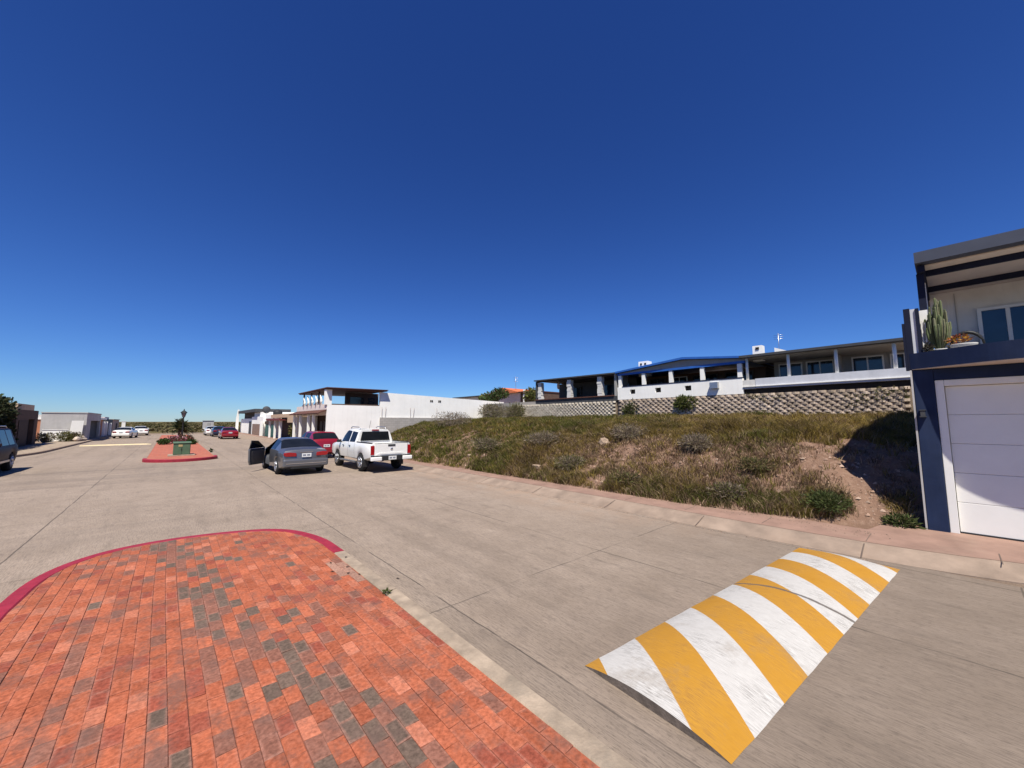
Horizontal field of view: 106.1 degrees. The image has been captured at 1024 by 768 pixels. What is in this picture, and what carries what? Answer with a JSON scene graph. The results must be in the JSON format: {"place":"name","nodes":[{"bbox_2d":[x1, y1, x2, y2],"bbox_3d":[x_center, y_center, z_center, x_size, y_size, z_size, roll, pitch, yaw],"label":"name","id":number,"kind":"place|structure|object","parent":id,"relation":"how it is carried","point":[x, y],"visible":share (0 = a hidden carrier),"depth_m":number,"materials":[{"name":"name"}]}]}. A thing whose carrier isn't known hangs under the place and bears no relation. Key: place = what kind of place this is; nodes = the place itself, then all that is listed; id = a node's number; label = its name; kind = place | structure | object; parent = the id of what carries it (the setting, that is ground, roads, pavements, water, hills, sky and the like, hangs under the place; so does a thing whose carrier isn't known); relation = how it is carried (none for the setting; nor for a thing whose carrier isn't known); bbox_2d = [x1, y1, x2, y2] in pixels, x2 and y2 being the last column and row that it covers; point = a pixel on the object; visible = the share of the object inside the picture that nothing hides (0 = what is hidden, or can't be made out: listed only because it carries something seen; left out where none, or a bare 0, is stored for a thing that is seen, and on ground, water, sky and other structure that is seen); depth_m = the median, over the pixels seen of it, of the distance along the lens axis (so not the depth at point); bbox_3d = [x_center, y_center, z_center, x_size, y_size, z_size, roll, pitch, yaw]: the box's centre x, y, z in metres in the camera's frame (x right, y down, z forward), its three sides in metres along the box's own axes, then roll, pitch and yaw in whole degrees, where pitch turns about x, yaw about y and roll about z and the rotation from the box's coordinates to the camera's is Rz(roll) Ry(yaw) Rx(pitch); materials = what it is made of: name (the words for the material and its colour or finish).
{"place":"outdoors","nodes":[
{"label":"outdoors","id":0,"kind":"place"},
{"bbox_2d":[17,434,111,453],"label":"pavement","id":1,"kind":"structure","parent":0,"point":[37,447],"depth_m":30.58,"materials":[{"name":"concrete"}]},
{"bbox_2d":[35,432,55,442],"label":"shrub","id":2,"kind":"object","parent":1,"relation":"on","point":[46,436],"visible":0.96,"depth_m":36.61,"materials":[{"name":"green plant"}]},
{"bbox_2d":[41,429,68,440],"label":"boundary wall","id":3,"kind":"structure","parent":1,"relation":"on","point":[54,430],"depth_m":39.26,"materials":[{"name":"white paint"}]},
{"bbox_2d":[53,431,74,441],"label":"shrub","id":4,"kind":"object","parent":1,"relation":"on","point":[62,435],"visible":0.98,"depth_m":38.18,"materials":[{"name":"green plant"}]},
{"bbox_2d":[39,412,101,439],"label":"grey block building","id":5,"kind":"structure","parent":1,"relation":"on","point":[64,420],"depth_m":40.37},
{"bbox_2d":[67,432,83,440],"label":"shrub","id":6,"kind":"object","parent":1,"relation":"on","point":[80,435],"visible":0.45,"depth_m":39.09,"materials":[{"name":"green plant"}]},
{"bbox_2d":[70,421,83,433],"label":"leaning panel","id":7,"kind":"object","parent":1,"relation":"on","point":[76,426],"visible":0.64,"depth_m":40.42,"materials":[{"name":"white paint"}]},
{"bbox_2d":[101,417,112,434],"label":"charcoal house","id":8,"kind":"structure","parent":1,"relation":"on","point":[110,425],"depth_m":58.37,"materials":[{"name":"paint"}]},
{"bbox_2d":[36,415,107,436],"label":"terracotta house","id":9,"kind":"structure","parent":0,"point":[103,428],"depth_m":52.30,"materials":[{"name":"paint"}]},
{"bbox_2d":[119,422,240,432],"bbox_3d":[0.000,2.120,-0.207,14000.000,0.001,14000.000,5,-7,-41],"label":"ground","id":10,"kind":"structure","parent":0,"point":[174,424],"depth_m":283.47,"materials":[{"name":"green plant"}]},
{"bbox_2d":[112,419,119,430],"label":"peach house","id":11,"kind":"structure","parent":10,"relation":"on","point":[115,426],"depth_m":67.57,"materials":[{"name":"paint"}]},
{"bbox_2d":[202,420,214,430],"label":"utility cabin","id":12,"kind":"object","parent":10,"relation":"on","point":[206,423],"visible":0.71,"depth_m":87.76,"materials":[{"name":"grey paint"}]},
{"bbox_2d":[147,435,213,458],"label":"median brick paving","id":13,"kind":"structure","parent":0,"point":[160,451],"depth_m":24.45,"materials":[{"name":"brick"}]},
{"bbox_2d":[156,438,171,444],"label":"shrub","id":14,"kind":"object","parent":13,"relation":"on","point":[163,441],"visible":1,"depth_m":32.64,"materials":[{"name":"green plant"}]},
{"bbox_2d":[165,435,186,443],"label":"shrub","id":15,"kind":"object","parent":13,"relation":"on","point":[175,438],"visible":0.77,"depth_m":34.30,"materials":[{"name":"red plant"}]},
{"bbox_2d":[166,418,193,435],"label":"palm","id":16,"kind":"object","parent":13,"relation":"on","point":[178,425],"visible":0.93,"depth_m":40.98,"materials":[{"name":"green plant"}]},
{"bbox_2d":[167,441,194,456],"bbox_3d":[-19.281,3.768,22.470,1.200,0.790,1.200,5,-7,-41],"label":"transformer box","id":17,"kind":"object","parent":13,"relation":"on","point":[181,448],"visible":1,"depth_m":22.23,"materials":[{"name":"metal"}]},
{"bbox_2d":[173,443,189,454],"bbox_3d":[-19.073,3.750,22.236,0.710,0.600,0.023,5,-7,-41],"label":"door","id":18,"kind":"structure","parent":17,"relation":"in","point":[186,447],"depth_m":22.24,"materials":[{"name":"green paint"}]},
{"bbox_2d":[180,409,187,433],"bbox_3d":[-34.209,4.224,40.010,0.600,3.280,0.520,5,-7,-41],"label":"street lamp","id":19,"kind":"object","parent":13,"relation":"on","point":[183,413],"visible":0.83,"depth_m":40.00,"materials":[{"name":"black metal"}]},
{"bbox_2d":[179,434,193,440],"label":"shrub","id":20,"kind":"object","parent":13,"relation":"on","point":[188,437],"visible":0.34,"depth_m":37.53,"materials":[{"name":"red plant"}]},
{"bbox_2d":[0,531,599,767],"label":"median brick paving","id":21,"kind":"structure","parent":0,"point":[451,694],"depth_m":2.99,"materials":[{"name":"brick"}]},
{"bbox_2d":[454,395,484,400],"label":"flat house","id":22,"kind":"structure","parent":0,"point":[472,397],"depth_m":72.08,"materials":[{"name":"white paint"}]},
{"bbox_2d":[488,388,525,402],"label":"tiled house","id":23,"kind":"structure","parent":0,"point":[514,396],"depth_m":60.41,"materials":[{"name":"orange paint"}]},
{"bbox_2d":[0,433,1023,767],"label":"road","id":24,"kind":"structure","parent":0,"point":[548,599],"depth_m":5.08,"materials":[{"name":"concrete"}]},
{"bbox_2d":[0,426,17,470],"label":"suv","id":25,"kind":"object","parent":24,"relation":"on","point":[8,449],"visible":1,"depth_m":16.33,"materials":[{"name":"grey paint"}]},
{"bbox_2d":[16,435,111,456],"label":"kerb","id":26,"kind":"structure","parent":24,"relation":"on","point":[43,451],"depth_m":28.85,"materials":[{"name":"concrete"}]},
{"bbox_2d":[80,444,146,445],"bbox_3d":[-35.377,5.444,34.496,4.504,0.093,0.906,4,-7,-39],"label":"speed hump","id":27,"kind":"object","parent":24,"relation":"on","point":[113,444],"visible":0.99,"depth_m":34.15,"materials":[{"name":"beige paint"}]},
{"bbox_2d":[112,427,137,437],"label":"sedan","id":28,"kind":"object","parent":24,"relation":"on","point":[129,432],"visible":0.99,"depth_m":48.61,"materials":[{"name":"white paint"}]},
{"bbox_2d":[134,426,148,434],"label":"sedan","id":29,"kind":"object","parent":24,"relation":"on","point":[143,430],"visible":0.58,"depth_m":58.39,"materials":[{"name":"white paint"}]},
{"bbox_2d":[142,435,217,462],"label":"median kerb","id":30,"kind":"structure","parent":24,"relation":"on","point":[145,460],"depth_m":20.40,"materials":[{"name":"red concrete"}]},
{"bbox_2d":[203,426,214,435],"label":"sedan","id":31,"kind":"object","parent":24,"relation":"on","point":[207,429],"visible":0.48,"depth_m":58.23,"materials":[{"name":"white paint"}]},
{"bbox_2d":[210,426,223,436],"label":"sedan","id":32,"kind":"object","parent":24,"relation":"on","point":[214,431],"visible":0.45,"depth_m":53.65,"materials":[{"name":"blue paint"}]},
{"bbox_2d":[218,427,238,438],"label":"sedan","id":33,"kind":"object","parent":24,"relation":"on","point":[233,432],"visible":1,"depth_m":46.53,"materials":[{"name":"red paint"}]},
{"bbox_2d":[248,437,327,473],"bbox_3d":[-9.920,3.039,16.802,2.634,1.413,4.592,5,-7,-42],"label":"coupe","id":34,"kind":"object","parent":24,"relation":"on","point":[280,455],"visible":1,"depth_m":15.76,"materials":[{"name":"grey metal"}]},
{"bbox_2d":[0,529,635,767],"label":"median kerb","id":35,"kind":"structure","parent":24,"relation":"on","point":[595,750],"depth_m":3.31,"materials":[{"name":"grey concrete"}]},
{"bbox_2d":[301,431,338,455],"bbox_3d":[-11.891,3.623,23.413,1.980,1.538,4.000,5,-8,-42],"label":"hatchback","id":36,"kind":"object","parent":24,"relation":"on","point":[326,440],"visible":0.2,"depth_m":22.15,"materials":[{"name":"red paint"}]},
{"bbox_2d":[332,422,411,470],"bbox_3d":[-6.724,2.786,17.999,2.100,2.150,5.180,5,-8,-42],"label":"pickup","id":37,"kind":"object","parent":24,"relation":"on","point":[364,447],"visible":1,"depth_m":17.01,"materials":[{"name":"white paint"}]},
{"bbox_2d":[585,548,899,763],"bbox_3d":[3.078,2.486,4.403,5.217,0.128,1.206,4,-7,-37],"label":"speed hump","id":38,"kind":"object","parent":24,"relation":"on","point":[725,673],"visible":1,"depth_m":3.46,"materials":[{"name":"yellow paint"}]},
{"bbox_2d":[0,0,1023,421],"label":"sky","id":39,"kind":"structure","parent":0,"point":[210,209],"materials":[{"name":"blue"}]},
{"bbox_2d":[21,432,1023,587],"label":"roadside dirt","id":40,"kind":"structure","parent":0,"point":[1001,582],"depth_m":5.96,"materials":[{"name":"brown soil"}]},
{"bbox_2d":[0,395,21,439],"bbox_3d":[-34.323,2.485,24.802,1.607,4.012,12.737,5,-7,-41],"label":"tree","id":41,"kind":"object","parent":40,"relation":"on","point":[6,407],"visible":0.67,"depth_m":27.94,"materials":[{"name":"green plant"}]},
{"bbox_2d":[10,403,38,446],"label":"garage block","id":42,"kind":"structure","parent":40,"relation":"on","point":[26,421],"depth_m":32.10,"materials":[{"name":"brown paint"}]},
{"bbox_2d":[16,420,27,445],"bbox_3d":[-39.394,3.953,30.943,0.035,2.050,2.500,5,-7,-41],"label":"garage door","id":43,"kind":"structure","parent":42,"relation":"in","point":[23,424],"depth_m":30.89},
{"bbox_2d":[149,432,203,433],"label":"road end kerb","id":44,"kind":"structure","parent":40,"relation":"on","point":[174,433],"depth_m":65.66,"materials":[{"name":"concrete"}]},
{"bbox_2d":[235,409,290,433],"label":"end house","id":45,"kind":"structure","parent":40,"relation":"on","point":[246,424],"depth_m":65.82,"materials":[{"name":"white paint"}]},
{"bbox_2d":[259,415,280,436],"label":"green garage house","id":46,"kind":"structure","parent":40,"relation":"on","point":[267,427],"depth_m":51.63,"materials":[{"name":"white paint"}]},
{"bbox_2d":[251,412,294,435],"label":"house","id":47,"kind":"structure","parent":40,"relation":"on","point":[258,417],"depth_m":56.87,"materials":[{"name":"white paint"}]},
{"bbox_2d":[252,424,259,434],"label":"garage door","id":48,"kind":"structure","parent":47,"relation":"in","point":[255,427],"depth_m":57.27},
{"bbox_2d":[262,406,270,414],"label":"satellite dish","id":49,"kind":"object","parent":47,"relation":"attached to","point":[266,409],"visible":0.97,"depth_m":55.53,"materials":[{"name":"metal"}]},
{"bbox_2d":[288,423,295,436],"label":"shrub","id":50,"kind":"object","parent":40,"relation":"on","point":[290,429],"visible":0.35,"depth_m":40.29,"materials":[{"name":"green plant"}]},
{"bbox_2d":[238,434,1023,583],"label":"kerb","id":51,"kind":"structure","parent":40,"relation":"on","point":[1010,572],"depth_m":6.80,"materials":[{"name":"concrete"}]},
{"bbox_2d":[443,472,864,557],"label":"kerb joints","id":52,"kind":"object","parent":51,"relation":"on","point":[703,516],"visible":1,"depth_m":6.25,"materials":[{"name":"grey concrete"}]},
{"bbox_2d":[518,390,558,401],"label":"brown house","id":53,"kind":"structure","parent":0,"point":[549,395],"depth_m":58.60,"materials":[{"name":"paint"}]},
{"bbox_2d":[534,372,641,403],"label":"terrace house","id":54,"kind":"structure","parent":0,"point":[592,388],"depth_m":32.90,"materials":[{"name":"grey paint"}]},
{"bbox_2d":[565,387,581,397],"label":"window","id":55,"kind":"structure","parent":54,"relation":"in","point":[577,390],"depth_m":35.77,"materials":[{"name":"glass"}]},
{"bbox_2d":[597,383,629,394],"bbox_3d":[8.641,0.614,32.816,0.080,1.240,3.200,5,-7,-41],"label":"window","id":56,"kind":"structure","parent":54,"relation":"in","point":[609,388],"depth_m":33.10,"materials":[{"name":"black glass"}]},
{"bbox_2d":[239,432,1023,563],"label":"pavement","id":57,"kind":"structure","parent":0,"point":[970,545],"depth_m":6.86,"materials":[{"name":"pink concrete"}]},
{"bbox_2d":[266,413,317,438],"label":"canopy house","id":58,"kind":"structure","parent":57,"relation":"on","point":[286,421],"depth_m":44.97,"materials":[{"name":"white paint"}]},
{"bbox_2d":[282,421,291,437],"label":"garage door","id":59,"kind":"structure","parent":58,"relation":"in","point":[285,425],"depth_m":46.82,"materials":[{"name":"brown wood"}]},
{"bbox_2d":[289,387,503,438],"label":"corner house","id":60,"kind":"structure","parent":57,"relation":"on","point":[390,412],"depth_m":34.94,"materials":[{"name":"white paint"}]},
{"bbox_2d":[318,421,325,430],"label":"window","id":61,"kind":"structure","parent":60,"relation":"in","point":[322,424],"depth_m":38.14,"materials":[{"name":"black glass"}]},
{"bbox_2d":[350,397,373,405],"bbox_3d":[-13.742,1.744,35.338,2.200,1.000,0.027,5,-7,-41],"label":"terrace window","id":62,"kind":"structure","parent":60,"relation":"in","point":[353,400],"depth_m":35.17,"materials":[{"name":"black glass"}]},
{"bbox_2d":[399,426,925,559],"bbox_3d":[1.935,3.181,24.045,17.200,2.444,32.910,5,-7,-41],"label":"mound","id":63,"kind":"object","parent":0,"point":[864,486],"visible":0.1,"depth_m":8.69,"materials":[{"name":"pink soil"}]},
{"bbox_2d":[431,411,470,426],"bbox_3d":[-3.717,2.258,24.049,2.445,1.228,2.729,5,-7,-41],"label":"shrub","id":64,"kind":"object","parent":63,"relation":"on","point":[451,421],"visible":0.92,"depth_m":23.88,"materials":[{"name":"grey plant"}]},
{"bbox_2d":[468,437,501,449],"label":"shrub","id":65,"kind":"object","parent":63,"relation":"on","point":[482,441],"visible":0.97,"depth_m":16.77,"materials":[{"name":"green plant"}]},
{"bbox_2d":[477,402,507,417],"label":"shrub","id":66,"kind":"object","parent":63,"relation":"on","point":[490,412],"visible":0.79,"depth_m":38.26,"materials":[{"name":"green plant"}]},
{"bbox_2d":[493,405,523,417],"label":"shrub","id":67,"kind":"object","parent":63,"relation":"on","point":[510,414],"visible":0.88,"depth_m":35.13,"materials":[{"name":"green plant"}]},
{"bbox_2d":[483,402,535,417],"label":"boundary wall","id":68,"kind":"structure","parent":63,"relation":"on","point":[525,403],"depth_m":38.29,"materials":[{"name":"concrete"}]},
{"bbox_2d":[507,402,525,416],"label":"shrub","id":69,"kind":"object","parent":63,"relation":"on","point":[519,408],"visible":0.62,"depth_m":35.46,"materials":[{"name":"green plant"}]},
{"bbox_2d":[521,430,562,444],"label":"shrub","id":70,"kind":"object","parent":63,"relation":"on","point":[538,437],"visible":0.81,"depth_m":14.92,"materials":[{"name":"grey plant"}]},
{"bbox_2d":[515,401,617,416],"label":"retaining wall","id":71,"kind":"structure","parent":63,"relation":"on","point":[604,408],"depth_m":31.82,"materials":[{"name":"concrete"}]},
{"bbox_2d":[550,454,585,470],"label":"shrub","id":72,"kind":"object","parent":63,"relation":"on","point":[567,459],"visible":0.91,"depth_m":12.89,"materials":[{"name":"green plant"}]},
{"bbox_2d":[598,437,609,444],"bbox_3d":[3.332,2.094,13.870,0.391,0.332,0.392,0,-6,-1],"label":"rock","id":73,"kind":"object","parent":63,"relation":"on","point":[604,440],"visible":0.67,"depth_m":13.75,"materials":[{"name":"stone"}]},
{"bbox_2d":[608,470,647,484],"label":"shrub","id":74,"kind":"object","parent":63,"relation":"on","point":[624,475],"visible":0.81,"depth_m":10.84,"materials":[{"name":"green plant"}]},
{"bbox_2d":[608,422,649,439],"bbox_3d":[4.126,1.690,13.631,1.440,0.717,1.530,5,-7,-41],"label":"shrub","id":75,"kind":"object","parent":63,"relation":"on","point":[626,430],"visible":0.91,"depth_m":13.46,"materials":[{"name":"grey plant"}]},
{"bbox_2d":[621,403,639,414],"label":"shrub","id":76,"kind":"object","parent":63,"relation":"on","point":[628,406],"visible":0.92,"depth_m":27.68,"materials":[{"name":"green plant"}]},
{"bbox_2d":[390,408,923,519],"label":"grass","id":77,"kind":"structure","parent":63,"relation":"on","point":[515,454],"depth_m":11.79,"materials":[{"name":"green plant"}]},
{"bbox_2d":[677,431,716,451],"bbox_3d":[5.438,1.717,11.345,1.158,0.657,1.129,5,-7,-41],"label":"shrub","id":78,"kind":"object","parent":63,"relation":"on","point":[705,442],"visible":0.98,"depth_m":11.20,"materials":[{"name":"grey plant"}]},
{"bbox_2d":[705,480,747,501],"bbox_3d":[5.073,2.540,9.097,0.876,0.557,0.929,5,-7,-41],"label":"shrub","id":79,"kind":"object","parent":63,"relation":"on","point":[735,489],"visible":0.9,"depth_m":8.97,"materials":[{"name":"green plant"}]},
{"bbox_2d":[735,455,774,471],"bbox_3d":[5.963,1.981,9.432,0.854,0.506,0.872,5,-7,-41],"label":"shrub","id":80,"kind":"object","parent":63,"relation":"on","point":[756,462],"visible":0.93,"depth_m":9.35,"materials":[{"name":"green plant"}]},
{"bbox_2d":[618,386,913,415],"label":"retaining wall","id":81,"kind":"structure","parent":63,"relation":"on","point":[884,399],"depth_m":20.52,"materials":[{"name":"beige concrete block"}]},
{"bbox_2d":[673,394,697,411],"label":"shrub","id":82,"kind":"object","parent":81,"relation":"on","point":[679,401],"visible":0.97,"depth_m":24.77,"materials":[{"name":"green plant"}]},
{"bbox_2d":[798,488,857,514],"bbox_3d":[6.430,2.397,7.834,0.959,0.557,0.916,5,-7,-41],"label":"shrub","id":83,"kind":"object","parent":63,"relation":"on","point":[825,498],"visible":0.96,"depth_m":7.69,"materials":[{"name":"green plant"}]},
{"bbox_2d":[879,512,926,529],"bbox_3d":[7.269,2.570,7.163,0.456,0.360,0.654,5,-7,-41],"label":"shrub","id":84,"kind":"object","parent":63,"relation":"on","point":[905,523],"visible":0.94,"depth_m":7.15,"materials":[{"name":"green plant"}]},
{"bbox_2d":[739,337,910,393],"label":"veranda house","id":85,"kind":"structure","parent":0,"point":[872,364],"depth_m":20.47,"materials":[{"name":"white paint"}]},
{"bbox_2d":[778,362,802,386],"bbox_3d":[16.867,-0.326,23.250,0.080,1.870,1.200,5,-7,-41],"label":"window","id":86,"kind":"structure","parent":85,"relation":"in","point":[796,368],"depth_m":23.22,"materials":[{"name":"blue glass"}]},
{"bbox_2d":[806,359,833,385],"bbox_3d":[17.807,-0.429,22.191,0.080,1.870,1.300,5,-7,-41],"label":"window","id":87,"kind":"structure","parent":85,"relation":"in","point":[821,366],"depth_m":22.23,"materials":[{"name":"glass"}]},
{"bbox_2d":[851,354,884,382],"bbox_3d":[19.154,-0.578,20.673,0.080,1.870,1.290,5,-7,-41],"label":"window","id":88,"kind":"structure","parent":85,"relation":"in","point":[874,362],"depth_m":20.70,"materials":[{"name":"glass"}]},
{"bbox_2d":[890,353,905,380],"bbox_3d":[20.088,-0.680,19.621,0.080,1.870,1.070,5,-7,-41],"label":"window","id":89,"kind":"structure","parent":85,"relation":"in","point":[900,356],"depth_m":19.80,"materials":[{"name":"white glass"}]},
{"bbox_2d":[902,228,1023,541],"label":"garage house","id":90,"kind":"structure","parent":0,"point":[968,404],"depth_m":6.85,"materials":[{"name":"blue paint"}]},
{"bbox_2d":[923,341,935,351],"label":"potted plant","id":91,"kind":"object","parent":90,"relation":"on","point":[930,346],"visible":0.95,"depth_m":7.09,"materials":[{"name":"green plant"}]},
{"bbox_2d":[924,298,951,350],"bbox_3d":[7.867,-1.051,7.124,0.334,1.117,0.337,1,-6,-11],"label":"cactus","id":92,"kind":"object","parent":90,"relation":"on","point":[938,328],"visible":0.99,"depth_m":7.06,"materials":[{"name":"green plant"}]},
{"bbox_2d":[944,331,984,347],"bbox_3d":[8.024,-0.740,6.858,0.382,0.407,0.381,0,-6,-2],"label":"planter bowl","id":93,"kind":"object","parent":90,"relation":"on","point":[953,340],"visible":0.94,"depth_m":6.82,"materials":[{"name":"grey concrete"}]},
{"bbox_2d":[945,383,1023,541],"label":"garage door","id":94,"kind":"structure","parent":90,"relation":"in","point":[1004,428],"depth_m":6.57,"materials":[{"name":"white paint"}]},
{"bbox_2d":[976,302,1023,343],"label":"window","id":95,"kind":"structure","parent":90,"relation":"in","point":[1003,322],"depth_m":8.20,"materials":[{"name":"blue glass"}]},
{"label":"upper terrace ground","id":96,"kind":"structure","parent":0,"visible":0},
{"bbox_2d":[479,387,509,401],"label":"tree","id":97,"kind":"object","parent":96,"relation":"on","point":[496,394],"visible":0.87,"depth_m":56.30,"materials":[{"name":"green plant"}]},
{"bbox_2d":[523,387,535,401],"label":"tree","id":98,"kind":"object","parent":96,"relation":"on","point":[530,393],"visible":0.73,"depth_m":46.38,"materials":[{"name":"green plant"}]},
{"bbox_2d":[615,356,774,399],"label":"gabled house","id":99,"kind":"structure","parent":96,"relation":"on","point":[704,376],"depth_m":25.84,"materials":[{"name":"white paint"}]},
{"bbox_2d":[649,378,665,383],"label":"window","id":100,"kind":"structure","parent":99,"relation":"in","point":[661,380],"depth_m":30.15,"materials":[{"name":"black glass"}]},
{"bbox_2d":[674,376,687,381],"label":"window","id":101,"kind":"structure","parent":99,"relation":"in","point":[684,378],"depth_m":28.78,"materials":[{"name":"white glass"}]},
{"bbox_2d":[693,373,717,380],"bbox_3d":[13.799,0.045,27.462,0.080,1.450,1.700,5,-7,-41],"label":"window","id":102,"kind":"structure","parent":99,"relation":"in","point":[707,376],"depth_m":27.37,"materials":[{"name":"black glass"}]},
{"bbox_2d":[725,370,753,379],"bbox_3d":[15.255,-0.115,25.821,0.080,1.450,1.700,5,-7,-41],"label":"window","id":103,"kind":"structure","parent":99,"relation":"in","point":[729,374],"depth_m":25.93,"materials":[{"name":"black glass"}]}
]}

